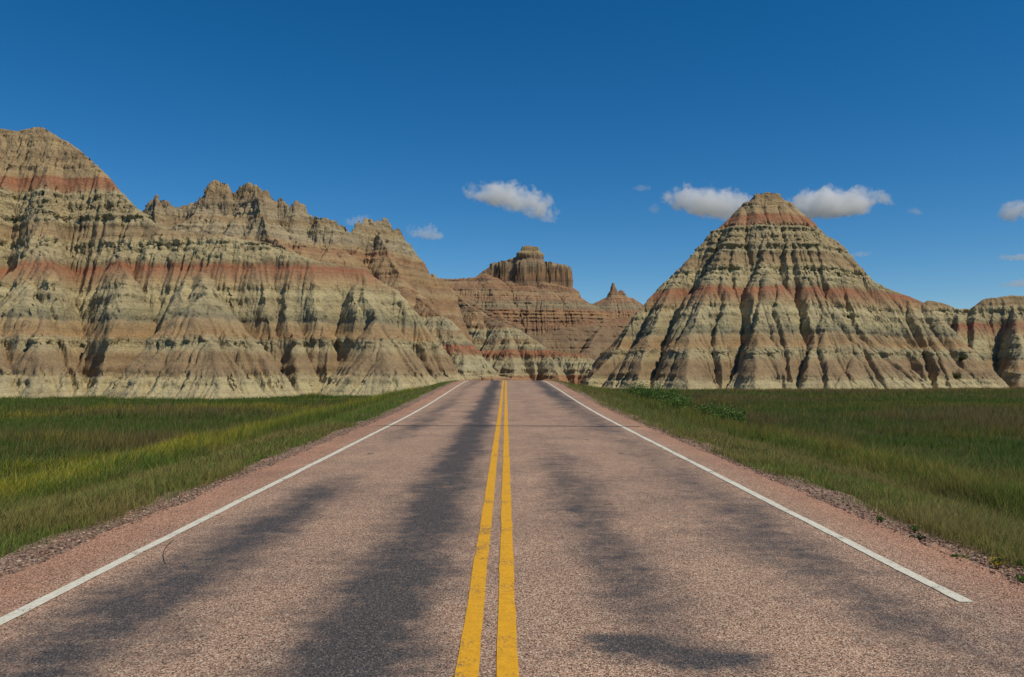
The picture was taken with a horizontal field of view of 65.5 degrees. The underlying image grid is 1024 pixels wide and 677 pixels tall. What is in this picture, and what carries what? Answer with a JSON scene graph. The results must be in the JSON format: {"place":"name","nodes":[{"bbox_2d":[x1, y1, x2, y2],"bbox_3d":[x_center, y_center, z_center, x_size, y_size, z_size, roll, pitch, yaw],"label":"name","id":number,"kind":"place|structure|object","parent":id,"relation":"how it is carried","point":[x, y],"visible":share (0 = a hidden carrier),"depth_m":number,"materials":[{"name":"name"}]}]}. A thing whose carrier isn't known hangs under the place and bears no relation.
{"place":"outdoors","nodes":[
{"label":"outdoors","id":0,"kind":"place"},
{"bbox_2d":[0,127,465,398],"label":"banded cliff","id":1,"kind":"structure","parent":0,"point":[107,287],"depth_m":96.96,"materials":[{"name":"stone"}]},
{"bbox_2d":[142,180,474,346],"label":"rocky ridge","id":2,"kind":"structure","parent":0,"point":[383,251],"depth_m":137.56,"materials":[{"name":"beige stone"}]},
{"bbox_2d":[409,286,516,380],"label":"clay mound","id":3,"kind":"object","parent":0,"point":[470,362],"visible":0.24,"depth_m":123.74,"materials":[{"name":"beige stone"}]},
{"bbox_2d":[0,380,1023,676],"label":"road","id":4,"kind":"structure","parent":0,"point":[636,556],"depth_m":6.93,"materials":[{"name":"grey asphalt"}]},
{"bbox_2d":[0,380,469,624],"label":"edge line","id":5,"kind":"object","parent":4,"relation":"on","point":[32,605],"visible":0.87,"depth_m":8.03,"materials":[{"name":"white paint"}]},
{"bbox_2d":[454,380,503,676],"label":"line","id":6,"kind":"object","parent":4,"relation":"on","point":[468,661],"visible":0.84,"depth_m":6.52,"materials":[{"name":"yellow paint"}]},
{"bbox_2d":[374,425,640,426],"bbox_3d":[-0.164,2.687,24.520,8.240,0.018,0.220,0,-2,3],"label":"tar seam","id":7,"kind":"object","parent":4,"relation":"on","point":[458,425],"visible":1,"depth_m":24.61,"materials":[{"name":"grey asphalt"}]},
{"bbox_2d":[497,380,518,676],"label":"line","id":8,"kind":"object","parent":4,"relation":"on","point":[507,661],"visible":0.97,"depth_m":6.58,"materials":[{"name":"yellow paint"}]},
{"bbox_2d":[541,380,973,601],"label":"edge line","id":9,"kind":"object","parent":4,"relation":"on","point":[936,586],"visible":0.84,"depth_m":8.71,"materials":[{"name":"white paint"}]},
{"bbox_2d":[0,380,1023,573],"bbox_3d":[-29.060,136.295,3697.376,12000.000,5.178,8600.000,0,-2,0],"label":"ground","id":10,"kind":"structure","parent":0,"point":[9,549],"depth_m":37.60,"materials":[{"name":"green plant"}]},
{"bbox_2d":[0,381,456,576],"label":"gravel shoulder","id":11,"kind":"object","parent":10,"relation":"on","point":[16,567],"visible":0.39,"depth_m":9.93},
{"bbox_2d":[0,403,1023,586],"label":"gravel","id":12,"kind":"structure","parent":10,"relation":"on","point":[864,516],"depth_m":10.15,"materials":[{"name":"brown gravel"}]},
{"bbox_2d":[593,283,642,318],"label":"spire","id":13,"kind":"structure","parent":10,"relation":"on","point":[614,303],"depth_m":325.55,"materials":[{"name":"brown stone"}]},
{"bbox_2d":[620,378,650,394],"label":"shrub","id":14,"kind":"object","parent":10,"relation":"on","point":[640,386],"visible":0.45,"depth_m":81.60,"materials":[{"name":"green plant"}]},
{"bbox_2d":[629,381,668,399],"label":"shrub","id":15,"kind":"object","parent":10,"relation":"on","point":[650,393],"visible":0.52,"depth_m":60.70,"materials":[{"name":"green plant"}]},
{"bbox_2d":[654,384,680,398],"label":"shrub","id":16,"kind":"object","parent":10,"relation":"on","point":[672,391],"visible":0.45,"depth_m":73.54,"materials":[{"name":"green plant"}]},
{"bbox_2d":[653,390,693,404],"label":"shrub","id":17,"kind":"object","parent":10,"relation":"on","point":[679,398],"visible":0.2,"depth_m":51.38,"materials":[{"name":"green plant"}]},
{"bbox_2d":[659,394,698,410],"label":"shrub","id":18,"kind":"object","parent":10,"relation":"on","point":[678,402],"visible":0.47,"depth_m":44.95,"materials":[{"name":"green plant"}]},
{"bbox_2d":[694,399,740,416],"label":"shrub","id":19,"kind":"object","parent":10,"relation":"on","point":[711,409],"visible":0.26,"depth_m":41.40,"materials":[{"name":"green plant"}]},
{"bbox_2d":[702,406,748,424],"bbox_3d":[10.183,3.723,37.679,2.220,1.120,2.607,-2,-3,45],"label":"shrub","id":20,"kind":"object","parent":10,"relation":"on","point":[739,415],"visible":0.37,"depth_m":37.18,"materials":[{"name":"green plant"}]},
{"bbox_2d":[554,381,1023,583],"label":"gravel shoulder","id":21,"kind":"object","parent":10,"relation":"on","point":[951,546],"visible":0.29,"depth_m":10.71},
{"bbox_2d":[876,514,883,521],"bbox_3d":[4.446,2.203,9.599,0.096,0.166,0.143,-2,-3,39],"label":"weed","id":22,"kind":"object","parent":21,"relation":"on","point":[880,518],"visible":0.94,"depth_m":9.58,"materials":[{"name":"green plant"}]},
{"bbox_2d":[908,525,919,532],"bbox_3d":[4.554,2.192,9.020,0.101,0.147,0.137,1,-2,-33],"label":"weed","id":23,"kind":"object","parent":21,"relation":"on","point":[915,528],"visible":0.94,"depth_m":9.00,"materials":[{"name":"green plant"}]},
{"bbox_2d":[908,533,927,540],"bbox_3d":[4.347,2.167,8.562,0.189,0.164,0.154,0,-2,0],"label":"weed","id":24,"kind":"object","parent":21,"relation":"on","point":[919,538],"visible":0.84,"depth_m":8.54,"materials":[{"name":"green plant"}]},
{"bbox_2d":[950,554,968,558],"bbox_3d":[4.311,2.143,7.666,0.188,0.148,0.092,-1,-2,24],"label":"weed","id":25,"kind":"object","parent":21,"relation":"on","point":[959,555],"visible":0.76,"depth_m":7.67,"materials":[{"name":"green plant"}]},
{"bbox_2d":[988,555,1010,568],"bbox_3d":[4.521,2.110,7.430,0.218,0.199,0.163,1,-2,-20],"label":"weed","id":26,"kind":"object","parent":21,"relation":"on","point":[998,563],"visible":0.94,"depth_m":7.40,"materials":[{"name":"plant"}]},
{"bbox_2d":[1016,574,1023,582],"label":"weed","id":27,"kind":"object","parent":21,"relation":"on","point":[1020,578],"visible":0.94,"depth_m":6.90,"materials":[{"name":"green plant"}]},
{"bbox_2d":[0,0,1023,308],"label":"sky","id":28,"kind":"structure","parent":0,"point":[610,139],"materials":[{"name":"blue"}]},
{"bbox_2d":[431,274,594,384],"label":"clay mound","id":29,"kind":"object","parent":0,"point":[507,350],"visible":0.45,"depth_m":160.02,"materials":[{"name":"beige stone"}]},
{"bbox_2d":[443,246,631,360],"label":"flat topped butte","id":30,"kind":"object","parent":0,"point":[530,292],"visible":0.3,"depth_m":288.67,"materials":[{"name":"brown stone"}]},
{"bbox_2d":[582,192,1008,389],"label":"butte","id":31,"kind":"object","parent":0,"point":[765,290],"visible":0.91,"depth_m":133.44,"materials":[{"name":"stone"}]},
{"bbox_2d":[952,370,961,378],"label":"shrub","id":32,"kind":"object","parent":31,"relation":"on","point":[956,375],"visible":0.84,"depth_m":131.73,"materials":[{"name":"green plant"}]},
{"bbox_2d":[958,354,966,360],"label":"shrub","id":33,"kind":"object","parent":31,"relation":"on","point":[962,357],"visible":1,"depth_m":136.20,"materials":[{"name":"green plant"}]},
{"bbox_2d":[924,295,1023,387],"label":"hill","id":34,"kind":"structure","parent":0,"point":[990,331],"depth_m":160.82,"materials":[{"name":"stone"}]}
]}

